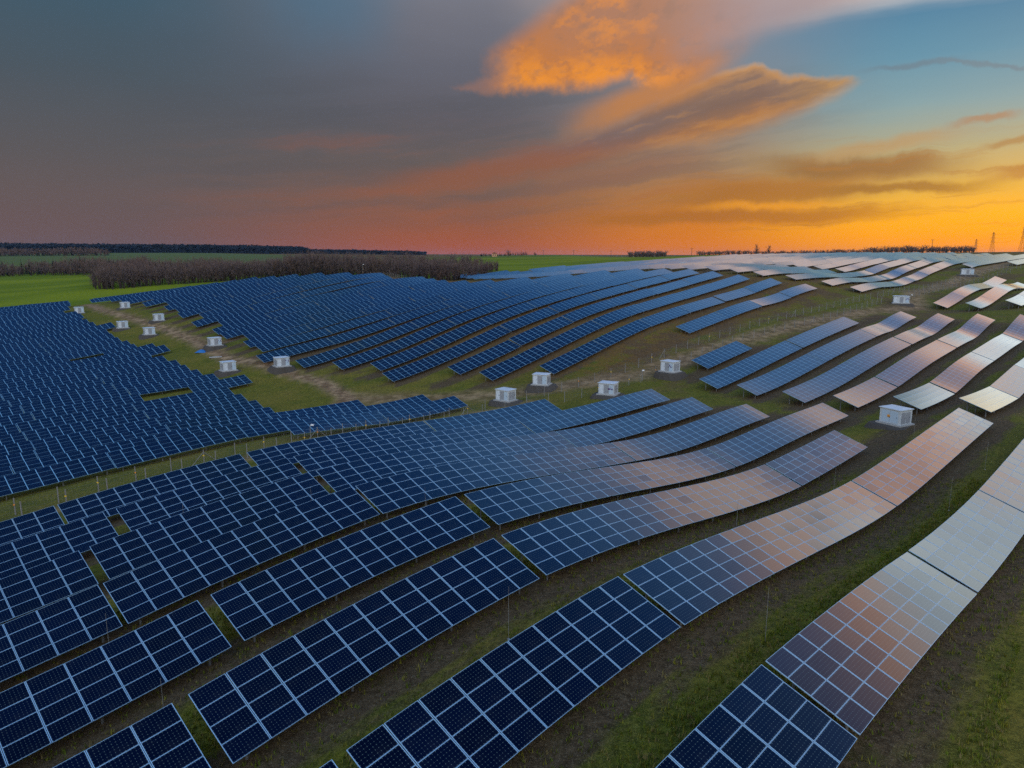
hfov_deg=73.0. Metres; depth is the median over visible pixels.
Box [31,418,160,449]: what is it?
solar table
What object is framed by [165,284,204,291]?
solar table
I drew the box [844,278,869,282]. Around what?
solar table
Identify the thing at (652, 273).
solar table
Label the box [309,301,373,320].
solar table
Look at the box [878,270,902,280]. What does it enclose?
solar table
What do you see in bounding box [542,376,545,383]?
door
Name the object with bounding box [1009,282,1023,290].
solar table
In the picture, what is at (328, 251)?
ridge forest
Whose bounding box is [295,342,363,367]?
solar table
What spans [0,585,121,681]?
solar table
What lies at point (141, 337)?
gravel pad
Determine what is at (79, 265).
woodland strip
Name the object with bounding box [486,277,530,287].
solar table
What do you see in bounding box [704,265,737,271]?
solar table
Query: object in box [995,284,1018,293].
solar table
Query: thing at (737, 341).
wire fence
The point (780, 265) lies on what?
solar table
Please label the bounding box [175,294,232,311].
solar table
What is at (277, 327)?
solar table
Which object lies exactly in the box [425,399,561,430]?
solar table
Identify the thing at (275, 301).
solar table
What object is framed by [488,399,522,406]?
gravel pad
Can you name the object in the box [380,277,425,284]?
solar table
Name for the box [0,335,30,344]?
solar table
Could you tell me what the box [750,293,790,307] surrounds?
solar table
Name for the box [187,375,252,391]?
solar table
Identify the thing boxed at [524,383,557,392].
gravel pad
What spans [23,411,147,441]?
solar table
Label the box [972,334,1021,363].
solar table
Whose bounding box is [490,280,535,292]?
solar table
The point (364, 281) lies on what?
solar table
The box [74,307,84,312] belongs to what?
transformer kiosk
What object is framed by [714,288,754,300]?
solar table
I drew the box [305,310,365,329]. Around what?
solar table
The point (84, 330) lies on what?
solar table
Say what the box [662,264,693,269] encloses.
solar table
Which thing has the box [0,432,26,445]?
solar table
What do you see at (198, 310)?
solar table
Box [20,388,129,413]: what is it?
solar table
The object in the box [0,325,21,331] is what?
solar table
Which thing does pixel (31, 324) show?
solar table
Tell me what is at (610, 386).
door
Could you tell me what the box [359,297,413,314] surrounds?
solar table
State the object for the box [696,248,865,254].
hilltop treeline
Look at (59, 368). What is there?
solar table
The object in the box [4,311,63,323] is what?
solar table
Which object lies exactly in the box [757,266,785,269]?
solar table
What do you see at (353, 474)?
solar table
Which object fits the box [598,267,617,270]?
solar table
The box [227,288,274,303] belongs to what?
solar table
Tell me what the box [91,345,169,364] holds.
solar table
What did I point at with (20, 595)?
solar table
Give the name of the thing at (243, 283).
solar table
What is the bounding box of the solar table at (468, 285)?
[453,280,493,289]
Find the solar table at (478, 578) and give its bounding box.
[188,538,539,763]
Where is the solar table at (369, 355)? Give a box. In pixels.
[333,342,401,369]
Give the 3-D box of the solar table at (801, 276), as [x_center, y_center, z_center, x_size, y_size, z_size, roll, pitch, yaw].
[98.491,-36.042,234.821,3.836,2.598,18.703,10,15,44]
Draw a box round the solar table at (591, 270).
[581,268,601,272]
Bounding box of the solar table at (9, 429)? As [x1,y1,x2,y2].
[0,424,19,435]
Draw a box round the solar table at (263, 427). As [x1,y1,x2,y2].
[238,410,344,440]
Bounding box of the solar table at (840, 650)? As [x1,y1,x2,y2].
[765,552,976,734]
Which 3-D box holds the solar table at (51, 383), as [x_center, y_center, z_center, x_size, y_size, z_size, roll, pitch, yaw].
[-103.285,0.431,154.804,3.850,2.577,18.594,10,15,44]
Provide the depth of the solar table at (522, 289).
217.64 m
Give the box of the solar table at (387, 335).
[357,322,418,347]
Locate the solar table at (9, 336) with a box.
[0,332,25,339]
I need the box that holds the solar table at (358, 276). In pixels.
[343,273,385,280]
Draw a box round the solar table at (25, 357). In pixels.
[0,351,50,362]
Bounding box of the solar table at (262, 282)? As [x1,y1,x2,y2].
[257,274,297,284]
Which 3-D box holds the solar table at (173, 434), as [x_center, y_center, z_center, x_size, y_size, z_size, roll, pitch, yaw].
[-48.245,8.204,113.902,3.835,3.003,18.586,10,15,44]
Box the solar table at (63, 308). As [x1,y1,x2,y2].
[12,306,69,316]
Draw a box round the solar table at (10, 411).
[0,406,22,416]
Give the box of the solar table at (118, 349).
[101,344,135,354]
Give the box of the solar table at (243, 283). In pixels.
[223,276,275,288]
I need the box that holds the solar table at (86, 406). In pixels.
[31,394,143,419]
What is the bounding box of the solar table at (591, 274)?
[575,270,610,278]
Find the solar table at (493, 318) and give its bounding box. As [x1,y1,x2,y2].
[481,302,535,323]
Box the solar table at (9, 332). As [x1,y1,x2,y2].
[0,329,19,335]
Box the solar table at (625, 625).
[346,577,679,767]
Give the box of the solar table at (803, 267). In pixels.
[784,266,812,269]
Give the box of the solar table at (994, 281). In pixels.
[983,276,1005,287]
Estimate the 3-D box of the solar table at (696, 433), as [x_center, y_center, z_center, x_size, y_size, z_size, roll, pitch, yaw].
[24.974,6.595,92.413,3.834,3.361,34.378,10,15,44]
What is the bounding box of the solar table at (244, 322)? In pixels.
[212,314,270,333]
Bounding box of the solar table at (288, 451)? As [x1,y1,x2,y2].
[247,421,435,464]
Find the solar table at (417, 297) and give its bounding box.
[408,287,455,300]
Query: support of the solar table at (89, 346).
on the ground at (996, 442)
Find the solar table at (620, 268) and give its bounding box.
[613,265,633,270]
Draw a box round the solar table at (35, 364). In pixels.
[0,357,69,371]
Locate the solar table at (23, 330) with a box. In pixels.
[18,317,82,332]
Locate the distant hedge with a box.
[480,251,525,255]
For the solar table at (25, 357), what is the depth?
195.76 m
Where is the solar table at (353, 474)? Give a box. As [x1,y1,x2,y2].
[316,431,574,493]
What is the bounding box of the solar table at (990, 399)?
[960,386,1017,416]
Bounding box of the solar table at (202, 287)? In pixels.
[196,280,236,289]
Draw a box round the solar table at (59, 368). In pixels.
[6,361,92,378]
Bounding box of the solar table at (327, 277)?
[312,272,351,281]
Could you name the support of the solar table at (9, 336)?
on the ground at (996, 442)
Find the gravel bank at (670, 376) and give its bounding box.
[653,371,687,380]
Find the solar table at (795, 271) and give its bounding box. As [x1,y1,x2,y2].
[781,269,813,273]
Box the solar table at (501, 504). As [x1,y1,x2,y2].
[464,448,734,529]
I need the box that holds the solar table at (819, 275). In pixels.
[809,273,837,278]
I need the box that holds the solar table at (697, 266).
[683,264,712,270]
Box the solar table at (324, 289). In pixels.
[300,282,350,296]
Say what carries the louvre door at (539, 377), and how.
in the transformer kiosk at (541, 378)
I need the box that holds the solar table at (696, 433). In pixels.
[612,404,769,462]
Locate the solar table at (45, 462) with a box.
[11,435,156,473]
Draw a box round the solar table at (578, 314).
[562,300,617,321]
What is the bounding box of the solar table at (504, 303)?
[495,290,544,307]
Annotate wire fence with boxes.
[0,401,483,515]
[1,393,548,518]
[526,294,870,400]
[564,298,881,401]
[877,265,1021,297]
[899,269,1010,296]
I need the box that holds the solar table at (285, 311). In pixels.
[266,302,318,317]
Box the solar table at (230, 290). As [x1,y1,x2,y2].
[212,282,258,296]
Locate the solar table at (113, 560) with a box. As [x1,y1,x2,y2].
[89,473,328,578]
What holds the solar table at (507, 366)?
on the ground at (996, 442)
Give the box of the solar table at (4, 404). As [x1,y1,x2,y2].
[0,401,10,408]
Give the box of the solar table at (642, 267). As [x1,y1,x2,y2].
[627,264,654,270]
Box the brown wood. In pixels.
[87,249,499,289]
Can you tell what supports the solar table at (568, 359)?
on the ground at (996, 442)
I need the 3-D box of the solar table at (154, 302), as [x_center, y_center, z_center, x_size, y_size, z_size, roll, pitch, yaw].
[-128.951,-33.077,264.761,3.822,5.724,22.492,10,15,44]
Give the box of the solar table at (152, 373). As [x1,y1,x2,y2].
[101,365,189,384]
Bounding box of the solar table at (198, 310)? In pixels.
[178,300,229,317]
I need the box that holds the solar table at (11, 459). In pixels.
[0,450,37,469]
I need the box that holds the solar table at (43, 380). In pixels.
[0,371,84,389]
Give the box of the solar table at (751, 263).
[738,263,764,264]
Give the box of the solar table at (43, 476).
[0,452,115,499]
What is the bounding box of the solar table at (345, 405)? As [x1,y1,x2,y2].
[268,400,364,418]
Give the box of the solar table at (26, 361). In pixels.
[0,355,58,366]
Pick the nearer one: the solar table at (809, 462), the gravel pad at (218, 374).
the solar table at (809, 462)
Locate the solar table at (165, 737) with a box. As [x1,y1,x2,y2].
[53,703,210,767]
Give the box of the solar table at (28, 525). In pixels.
[0,506,64,545]
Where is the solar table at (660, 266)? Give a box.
[646,264,674,269]
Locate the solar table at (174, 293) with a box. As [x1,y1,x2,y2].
[152,288,196,299]
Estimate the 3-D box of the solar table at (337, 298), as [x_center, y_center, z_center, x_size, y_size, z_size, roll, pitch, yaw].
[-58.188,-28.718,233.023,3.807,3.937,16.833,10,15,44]
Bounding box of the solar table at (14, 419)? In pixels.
[0,412,33,425]
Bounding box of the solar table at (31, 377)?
[0,369,70,384]
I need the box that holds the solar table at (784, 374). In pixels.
[738,354,824,397]
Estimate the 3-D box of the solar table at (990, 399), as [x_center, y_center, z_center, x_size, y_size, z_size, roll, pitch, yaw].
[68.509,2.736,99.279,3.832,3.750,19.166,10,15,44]
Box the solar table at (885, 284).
[872,282,896,287]
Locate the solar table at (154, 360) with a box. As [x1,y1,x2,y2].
[83,356,166,376]
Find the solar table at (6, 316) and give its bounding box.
[0,315,11,318]
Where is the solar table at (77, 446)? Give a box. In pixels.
[35,425,169,458]
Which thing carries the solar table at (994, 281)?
on the ground at (996, 442)
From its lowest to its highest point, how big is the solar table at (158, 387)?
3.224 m
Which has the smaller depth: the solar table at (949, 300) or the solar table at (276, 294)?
the solar table at (949, 300)
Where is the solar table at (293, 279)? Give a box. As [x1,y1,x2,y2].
[277,272,323,284]
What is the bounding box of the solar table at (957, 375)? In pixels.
[930,352,992,392]
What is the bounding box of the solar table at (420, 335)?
[394,320,455,347]
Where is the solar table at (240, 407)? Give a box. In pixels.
[156,400,262,429]
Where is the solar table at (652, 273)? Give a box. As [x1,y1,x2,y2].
[637,268,671,277]
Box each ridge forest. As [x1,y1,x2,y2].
[0,242,307,253]
[276,248,426,254]
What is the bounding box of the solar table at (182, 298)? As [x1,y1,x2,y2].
[165,287,224,304]
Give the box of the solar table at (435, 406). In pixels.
[378,396,466,424]
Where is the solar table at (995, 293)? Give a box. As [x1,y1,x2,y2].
[981,287,1008,300]
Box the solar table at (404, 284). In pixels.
[397,278,436,286]
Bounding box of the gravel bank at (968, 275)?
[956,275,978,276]
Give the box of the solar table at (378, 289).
[358,283,401,295]
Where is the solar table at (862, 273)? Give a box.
[848,270,873,277]
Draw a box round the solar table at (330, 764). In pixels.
[320,760,337,767]
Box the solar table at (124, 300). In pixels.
[120,291,163,301]
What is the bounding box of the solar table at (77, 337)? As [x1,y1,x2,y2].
[39,329,109,346]
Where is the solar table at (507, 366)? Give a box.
[480,345,551,380]
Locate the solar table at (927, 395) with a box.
[893,383,953,413]
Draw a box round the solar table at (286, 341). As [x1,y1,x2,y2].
[255,328,331,351]
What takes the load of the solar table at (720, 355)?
on the ground at (996, 442)
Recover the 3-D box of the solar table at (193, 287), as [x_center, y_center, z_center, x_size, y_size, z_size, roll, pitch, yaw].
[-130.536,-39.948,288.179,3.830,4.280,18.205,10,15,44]
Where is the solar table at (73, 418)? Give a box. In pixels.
[16,404,136,434]
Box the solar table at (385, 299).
[368,289,424,304]
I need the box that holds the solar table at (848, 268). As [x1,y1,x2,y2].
[836,265,859,271]
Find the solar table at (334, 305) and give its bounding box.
[324,295,372,309]
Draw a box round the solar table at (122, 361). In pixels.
[70,353,151,374]
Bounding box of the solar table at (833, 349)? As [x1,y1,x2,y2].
[807,329,876,363]
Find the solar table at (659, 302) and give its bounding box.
[637,293,685,309]
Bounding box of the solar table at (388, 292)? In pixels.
[368,286,412,298]
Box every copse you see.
[0,245,110,255]
[627,250,666,256]
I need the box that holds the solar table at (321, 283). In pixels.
[299,277,346,289]
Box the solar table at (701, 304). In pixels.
[679,297,723,313]
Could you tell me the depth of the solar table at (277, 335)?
190.08 m
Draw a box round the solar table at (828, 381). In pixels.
[782,362,865,405]
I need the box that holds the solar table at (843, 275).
[830,273,856,277]
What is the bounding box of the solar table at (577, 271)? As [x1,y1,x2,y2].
[568,270,590,272]
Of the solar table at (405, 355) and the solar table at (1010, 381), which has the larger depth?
the solar table at (405, 355)
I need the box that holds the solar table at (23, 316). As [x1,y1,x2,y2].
[0,310,55,322]
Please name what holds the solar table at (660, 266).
on the ground at (996, 442)
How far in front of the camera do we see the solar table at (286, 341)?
183.60 m
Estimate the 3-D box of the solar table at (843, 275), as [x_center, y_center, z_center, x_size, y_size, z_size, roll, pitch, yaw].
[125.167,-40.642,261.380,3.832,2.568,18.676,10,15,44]
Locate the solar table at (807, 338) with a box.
[787,317,857,349]
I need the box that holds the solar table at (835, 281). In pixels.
[822,278,851,286]
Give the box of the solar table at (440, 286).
[420,280,468,291]
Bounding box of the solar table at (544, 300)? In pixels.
[528,290,575,308]
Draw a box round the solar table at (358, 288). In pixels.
[332,281,384,295]
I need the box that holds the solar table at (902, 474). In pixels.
[852,408,992,505]
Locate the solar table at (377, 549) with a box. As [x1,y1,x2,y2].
[211,497,489,641]
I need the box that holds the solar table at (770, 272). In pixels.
[754,269,788,276]
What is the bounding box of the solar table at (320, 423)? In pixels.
[282,412,387,438]
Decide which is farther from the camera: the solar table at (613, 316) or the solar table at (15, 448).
the solar table at (613, 316)
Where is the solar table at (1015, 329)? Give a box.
[1002,314,1023,340]
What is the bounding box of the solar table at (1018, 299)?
[1006,294,1023,308]
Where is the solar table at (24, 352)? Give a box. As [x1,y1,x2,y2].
[0,347,45,358]
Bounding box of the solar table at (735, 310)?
[716,300,761,317]
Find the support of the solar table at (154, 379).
on the ground at (996, 442)
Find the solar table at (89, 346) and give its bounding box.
[48,337,121,356]
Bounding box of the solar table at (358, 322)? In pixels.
[326,311,392,332]
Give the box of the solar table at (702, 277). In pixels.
[683,271,722,285]
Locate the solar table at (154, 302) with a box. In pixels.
[142,289,203,306]
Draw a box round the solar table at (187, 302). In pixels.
[164,293,214,309]
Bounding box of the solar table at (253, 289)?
[229,281,280,296]
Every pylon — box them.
[989,232,995,251]
[1019,229,1023,251]
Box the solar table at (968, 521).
[908,490,1023,591]
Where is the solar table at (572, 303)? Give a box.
[548,293,599,311]
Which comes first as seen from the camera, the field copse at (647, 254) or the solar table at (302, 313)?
the solar table at (302, 313)
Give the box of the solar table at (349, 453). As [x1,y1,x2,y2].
[293,420,533,481]
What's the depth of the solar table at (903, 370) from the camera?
131.15 m
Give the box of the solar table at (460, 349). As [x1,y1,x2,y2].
[446,326,509,358]
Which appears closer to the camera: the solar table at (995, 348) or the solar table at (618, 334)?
the solar table at (995, 348)
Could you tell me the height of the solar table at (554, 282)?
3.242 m
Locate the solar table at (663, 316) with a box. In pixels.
[639,306,690,326]
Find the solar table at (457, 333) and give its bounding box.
[430,319,489,346]
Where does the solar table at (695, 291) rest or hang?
on the ground at (996, 442)
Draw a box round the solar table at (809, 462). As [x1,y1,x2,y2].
[766,430,866,489]
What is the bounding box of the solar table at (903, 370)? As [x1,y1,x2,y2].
[875,340,955,386]
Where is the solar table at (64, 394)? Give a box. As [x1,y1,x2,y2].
[8,383,114,407]
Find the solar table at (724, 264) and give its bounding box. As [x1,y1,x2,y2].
[712,263,739,264]
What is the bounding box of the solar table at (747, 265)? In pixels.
[736,265,760,267]
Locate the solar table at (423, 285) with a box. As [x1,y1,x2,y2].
[409,280,448,289]
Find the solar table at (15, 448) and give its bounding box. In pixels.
[0,440,35,455]
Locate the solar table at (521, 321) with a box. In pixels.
[501,307,557,330]
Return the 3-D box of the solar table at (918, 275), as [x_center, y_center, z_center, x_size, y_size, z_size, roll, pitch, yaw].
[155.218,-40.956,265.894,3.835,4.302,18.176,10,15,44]
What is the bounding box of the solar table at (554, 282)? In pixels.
[540,276,580,286]
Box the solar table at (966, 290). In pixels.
[953,285,979,298]
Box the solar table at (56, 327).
[24,319,88,336]
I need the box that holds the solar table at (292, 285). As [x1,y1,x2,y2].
[271,278,315,291]
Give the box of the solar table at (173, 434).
[154,414,270,440]
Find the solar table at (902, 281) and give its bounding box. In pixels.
[889,277,912,286]
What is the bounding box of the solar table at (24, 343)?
[0,337,49,349]
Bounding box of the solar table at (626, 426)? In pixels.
[556,397,711,446]
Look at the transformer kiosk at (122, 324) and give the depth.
228.47 m
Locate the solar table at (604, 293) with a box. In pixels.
[590,284,636,299]
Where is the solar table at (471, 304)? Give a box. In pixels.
[459,292,508,309]
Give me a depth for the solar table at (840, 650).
31.85 m
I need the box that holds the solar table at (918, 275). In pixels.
[904,271,927,282]
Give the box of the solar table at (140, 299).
[127,291,173,303]
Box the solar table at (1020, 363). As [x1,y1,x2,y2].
[1015,358,1023,367]
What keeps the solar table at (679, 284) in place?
on the ground at (996, 442)
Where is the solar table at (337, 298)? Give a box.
[314,292,361,305]
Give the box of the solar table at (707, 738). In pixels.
[656,664,856,767]
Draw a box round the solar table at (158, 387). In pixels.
[126,373,218,394]
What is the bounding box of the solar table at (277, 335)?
[243,325,310,346]
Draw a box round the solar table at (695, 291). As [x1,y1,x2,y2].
[675,284,719,298]
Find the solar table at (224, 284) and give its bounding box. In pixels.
[203,277,257,290]
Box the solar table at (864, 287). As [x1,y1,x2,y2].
[851,283,879,292]
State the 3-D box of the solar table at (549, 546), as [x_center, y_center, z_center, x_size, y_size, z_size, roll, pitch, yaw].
[13.695,10.315,55.193,3.830,6.245,37.061,10,15,44]
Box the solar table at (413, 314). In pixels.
[388,302,448,323]
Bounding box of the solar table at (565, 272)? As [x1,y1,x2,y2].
[556,271,583,275]
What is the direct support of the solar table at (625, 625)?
on the ground at (996, 442)
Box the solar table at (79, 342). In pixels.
[43,333,114,352]
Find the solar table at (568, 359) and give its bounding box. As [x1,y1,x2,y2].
[540,341,605,373]
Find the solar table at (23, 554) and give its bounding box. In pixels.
[0,512,117,578]
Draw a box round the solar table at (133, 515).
[116,458,301,532]
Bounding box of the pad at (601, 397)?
[590,392,624,399]
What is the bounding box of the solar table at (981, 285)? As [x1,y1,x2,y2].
[968,283,991,289]
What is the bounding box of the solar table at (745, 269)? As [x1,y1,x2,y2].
[729,266,763,273]
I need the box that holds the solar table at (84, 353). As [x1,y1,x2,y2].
[57,340,129,359]
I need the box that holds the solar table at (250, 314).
[218,304,282,325]
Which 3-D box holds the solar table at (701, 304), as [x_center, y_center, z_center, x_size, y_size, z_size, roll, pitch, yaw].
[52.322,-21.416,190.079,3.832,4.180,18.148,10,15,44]
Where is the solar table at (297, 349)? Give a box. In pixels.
[256,338,333,362]
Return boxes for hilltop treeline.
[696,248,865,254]
[865,245,976,252]
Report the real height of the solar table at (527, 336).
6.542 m
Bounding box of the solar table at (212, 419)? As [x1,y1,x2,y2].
[165,407,274,430]
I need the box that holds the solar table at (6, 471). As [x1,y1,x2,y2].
[0,466,12,476]
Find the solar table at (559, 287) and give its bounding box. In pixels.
[537,281,582,294]
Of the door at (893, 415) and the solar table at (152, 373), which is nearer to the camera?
the door at (893, 415)
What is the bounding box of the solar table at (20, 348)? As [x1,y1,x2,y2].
[0,343,41,353]
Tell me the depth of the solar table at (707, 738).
25.11 m
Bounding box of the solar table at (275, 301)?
[248,293,304,309]
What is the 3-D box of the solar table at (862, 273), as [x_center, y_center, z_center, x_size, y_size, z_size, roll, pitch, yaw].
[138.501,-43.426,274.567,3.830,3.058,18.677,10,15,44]
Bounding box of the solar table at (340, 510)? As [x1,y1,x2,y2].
[103,487,379,624]
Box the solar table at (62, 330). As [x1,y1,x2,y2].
[29,322,95,338]
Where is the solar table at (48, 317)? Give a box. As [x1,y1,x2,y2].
[17,311,77,326]
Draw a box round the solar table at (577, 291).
[567,281,612,296]
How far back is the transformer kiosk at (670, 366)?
138.48 m
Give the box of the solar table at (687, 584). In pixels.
[623,481,895,627]
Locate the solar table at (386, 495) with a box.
[356,443,634,517]
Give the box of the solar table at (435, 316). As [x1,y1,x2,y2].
[411,305,466,326]
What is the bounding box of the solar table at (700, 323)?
[676,312,727,332]
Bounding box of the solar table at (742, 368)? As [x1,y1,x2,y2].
[700,341,800,390]
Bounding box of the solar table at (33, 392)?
[2,379,103,401]
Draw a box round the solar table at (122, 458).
[107,424,247,470]
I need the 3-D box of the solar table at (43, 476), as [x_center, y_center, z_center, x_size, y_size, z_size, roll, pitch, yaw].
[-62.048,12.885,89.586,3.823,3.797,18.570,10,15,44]
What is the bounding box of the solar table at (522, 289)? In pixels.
[502,283,546,296]
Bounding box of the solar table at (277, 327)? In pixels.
[243,316,314,339]
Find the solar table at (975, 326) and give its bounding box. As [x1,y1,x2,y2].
[937,314,994,346]
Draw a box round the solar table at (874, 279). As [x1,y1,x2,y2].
[862,276,886,282]
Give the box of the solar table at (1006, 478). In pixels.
[979,439,1023,511]
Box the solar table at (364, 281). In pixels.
[346,276,391,285]
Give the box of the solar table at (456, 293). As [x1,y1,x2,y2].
[439,284,489,299]
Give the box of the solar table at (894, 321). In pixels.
[861,311,915,337]
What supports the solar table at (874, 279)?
on the ground at (996, 442)
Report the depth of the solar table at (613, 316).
178.27 m
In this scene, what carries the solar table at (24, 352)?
on the ground at (996, 442)
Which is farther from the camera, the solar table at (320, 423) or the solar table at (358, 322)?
the solar table at (358, 322)
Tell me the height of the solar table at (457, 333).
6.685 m
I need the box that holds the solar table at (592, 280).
[575,274,614,285]
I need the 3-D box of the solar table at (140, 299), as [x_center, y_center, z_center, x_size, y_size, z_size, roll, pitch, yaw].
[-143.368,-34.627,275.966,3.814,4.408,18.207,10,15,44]
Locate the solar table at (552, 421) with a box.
[517,389,669,433]
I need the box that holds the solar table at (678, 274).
[660,269,697,279]
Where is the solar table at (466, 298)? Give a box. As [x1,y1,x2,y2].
[442,289,495,306]
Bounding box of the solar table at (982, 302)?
[967,296,994,309]
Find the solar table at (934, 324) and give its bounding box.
[894,313,954,346]
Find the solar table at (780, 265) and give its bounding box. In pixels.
[761,264,788,266]
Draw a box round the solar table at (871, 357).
[846,337,910,372]
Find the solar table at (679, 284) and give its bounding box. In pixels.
[649,280,690,293]
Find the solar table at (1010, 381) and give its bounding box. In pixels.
[991,365,1023,401]
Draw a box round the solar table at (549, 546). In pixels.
[501,464,800,580]
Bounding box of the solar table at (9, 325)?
[0,322,17,327]
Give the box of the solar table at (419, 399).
[341,394,430,415]
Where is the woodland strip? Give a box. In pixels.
[0,254,150,276]
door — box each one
[496,391,499,398]
[500,391,503,399]
[538,376,541,383]
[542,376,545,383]
[599,384,603,392]
[604,385,608,393]
[609,385,612,393]
[661,362,664,369]
[665,363,668,370]
[881,409,889,421]
[889,411,898,423]
[901,413,905,423]
[906,412,910,422]
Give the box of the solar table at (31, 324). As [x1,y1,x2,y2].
[20,313,83,327]
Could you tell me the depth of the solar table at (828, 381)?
122.75 m
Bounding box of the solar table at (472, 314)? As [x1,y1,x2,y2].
[448,303,502,324]
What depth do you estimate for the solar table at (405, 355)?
165.30 m
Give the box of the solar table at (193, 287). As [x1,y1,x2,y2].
[174,282,217,291]
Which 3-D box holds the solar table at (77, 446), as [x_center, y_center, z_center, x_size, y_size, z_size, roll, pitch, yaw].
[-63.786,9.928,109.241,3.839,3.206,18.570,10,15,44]
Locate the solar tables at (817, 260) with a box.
[0,252,1023,316]
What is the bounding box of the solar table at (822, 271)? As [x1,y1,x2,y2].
[806,269,835,272]
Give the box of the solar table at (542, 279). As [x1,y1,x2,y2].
[532,273,572,283]
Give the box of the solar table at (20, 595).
[0,551,97,622]
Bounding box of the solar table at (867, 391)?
[833,377,896,410]
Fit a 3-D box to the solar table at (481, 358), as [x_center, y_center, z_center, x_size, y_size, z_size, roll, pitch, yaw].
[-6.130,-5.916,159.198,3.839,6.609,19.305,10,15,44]
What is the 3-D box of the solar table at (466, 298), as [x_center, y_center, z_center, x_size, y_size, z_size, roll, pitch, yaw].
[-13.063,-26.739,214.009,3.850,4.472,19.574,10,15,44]
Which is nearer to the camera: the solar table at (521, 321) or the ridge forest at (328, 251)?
the solar table at (521, 321)
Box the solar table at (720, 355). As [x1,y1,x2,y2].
[692,341,751,369]
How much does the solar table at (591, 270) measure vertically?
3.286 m
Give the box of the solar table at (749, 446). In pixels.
[707,403,847,470]
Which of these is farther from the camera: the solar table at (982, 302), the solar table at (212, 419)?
the solar table at (982, 302)
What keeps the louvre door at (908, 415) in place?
in the transformer kiosk at (895, 415)
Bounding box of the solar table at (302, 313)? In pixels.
[275,305,328,322]
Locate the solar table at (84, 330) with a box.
[47,322,114,339]
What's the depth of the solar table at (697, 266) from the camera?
254.64 m
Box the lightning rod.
[507,591,509,639]
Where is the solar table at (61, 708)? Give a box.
[0,600,231,767]
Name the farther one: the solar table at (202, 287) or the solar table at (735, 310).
the solar table at (202, 287)
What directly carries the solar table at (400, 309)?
on the ground at (996, 442)
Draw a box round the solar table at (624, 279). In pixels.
[604,274,643,285]
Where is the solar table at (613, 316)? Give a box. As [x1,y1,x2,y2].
[592,304,646,325]
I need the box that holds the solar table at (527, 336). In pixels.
[509,317,572,347]
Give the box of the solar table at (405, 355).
[371,341,438,371]
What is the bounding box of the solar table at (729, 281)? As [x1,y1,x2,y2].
[710,275,748,289]
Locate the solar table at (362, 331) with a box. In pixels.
[327,319,395,343]
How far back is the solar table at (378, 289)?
244.18 m
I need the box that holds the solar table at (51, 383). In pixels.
[0,374,96,398]
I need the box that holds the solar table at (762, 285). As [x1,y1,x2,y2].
[744,278,780,293]
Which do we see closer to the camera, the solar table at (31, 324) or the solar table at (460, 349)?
the solar table at (460, 349)
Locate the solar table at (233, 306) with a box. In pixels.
[199,299,255,317]
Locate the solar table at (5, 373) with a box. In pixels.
[0,360,81,378]
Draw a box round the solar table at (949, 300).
[934,292,964,308]
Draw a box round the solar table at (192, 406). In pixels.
[144,394,247,419]
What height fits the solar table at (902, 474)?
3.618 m
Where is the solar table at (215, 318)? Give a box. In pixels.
[192,306,252,326]
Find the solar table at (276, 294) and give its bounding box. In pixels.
[251,287,303,302]
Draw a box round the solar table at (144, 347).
[81,343,155,364]
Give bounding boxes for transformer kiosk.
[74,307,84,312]
[116,321,129,328]
[119,302,130,307]
[142,327,156,334]
[152,313,164,320]
[207,336,222,345]
[218,360,237,371]
[272,356,291,367]
[493,387,517,402]
[531,372,551,385]
[596,380,619,395]
[658,359,681,373]
[875,404,914,427]
[891,295,909,303]
[959,269,973,274]
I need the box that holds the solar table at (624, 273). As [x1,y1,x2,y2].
[609,268,644,277]
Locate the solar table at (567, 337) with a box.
[540,321,602,351]
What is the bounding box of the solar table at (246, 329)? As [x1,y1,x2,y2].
[220,318,279,338]
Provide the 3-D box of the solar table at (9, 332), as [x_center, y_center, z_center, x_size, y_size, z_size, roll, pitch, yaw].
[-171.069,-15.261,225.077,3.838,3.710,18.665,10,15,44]
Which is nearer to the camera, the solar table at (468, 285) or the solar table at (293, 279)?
the solar table at (468, 285)
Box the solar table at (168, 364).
[94,360,179,380]
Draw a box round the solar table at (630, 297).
[608,289,657,306]
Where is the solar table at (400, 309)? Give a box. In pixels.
[386,295,444,315]
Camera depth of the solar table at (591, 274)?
241.45 m
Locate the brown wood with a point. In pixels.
(169, 271)
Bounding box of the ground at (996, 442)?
[0,252,1023,767]
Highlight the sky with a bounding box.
[0,0,1023,254]
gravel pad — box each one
[112,328,130,331]
[138,334,158,339]
[148,320,163,323]
[202,344,227,351]
[214,370,240,377]
[267,365,296,374]
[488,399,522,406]
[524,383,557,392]
[864,420,909,429]
[890,303,914,306]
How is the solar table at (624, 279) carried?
on the ground at (996, 442)
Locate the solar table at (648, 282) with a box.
[628,276,668,288]
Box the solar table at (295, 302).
[278,292,335,307]
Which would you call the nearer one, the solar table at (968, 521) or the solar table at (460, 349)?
the solar table at (968, 521)
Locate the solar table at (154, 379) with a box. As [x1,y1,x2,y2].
[111,369,201,389]
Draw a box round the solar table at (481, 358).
[448,340,519,373]
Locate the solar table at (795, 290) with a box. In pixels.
[780,284,816,296]
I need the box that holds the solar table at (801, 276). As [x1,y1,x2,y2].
[786,273,818,279]
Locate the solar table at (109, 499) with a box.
[58,454,250,522]
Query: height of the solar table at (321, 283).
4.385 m
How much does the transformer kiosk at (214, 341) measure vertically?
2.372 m
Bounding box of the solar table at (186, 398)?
[132,386,233,412]
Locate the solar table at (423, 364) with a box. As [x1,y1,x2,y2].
[383,350,454,382]
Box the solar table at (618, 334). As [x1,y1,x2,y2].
[593,320,650,348]
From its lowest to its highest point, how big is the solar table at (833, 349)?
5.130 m

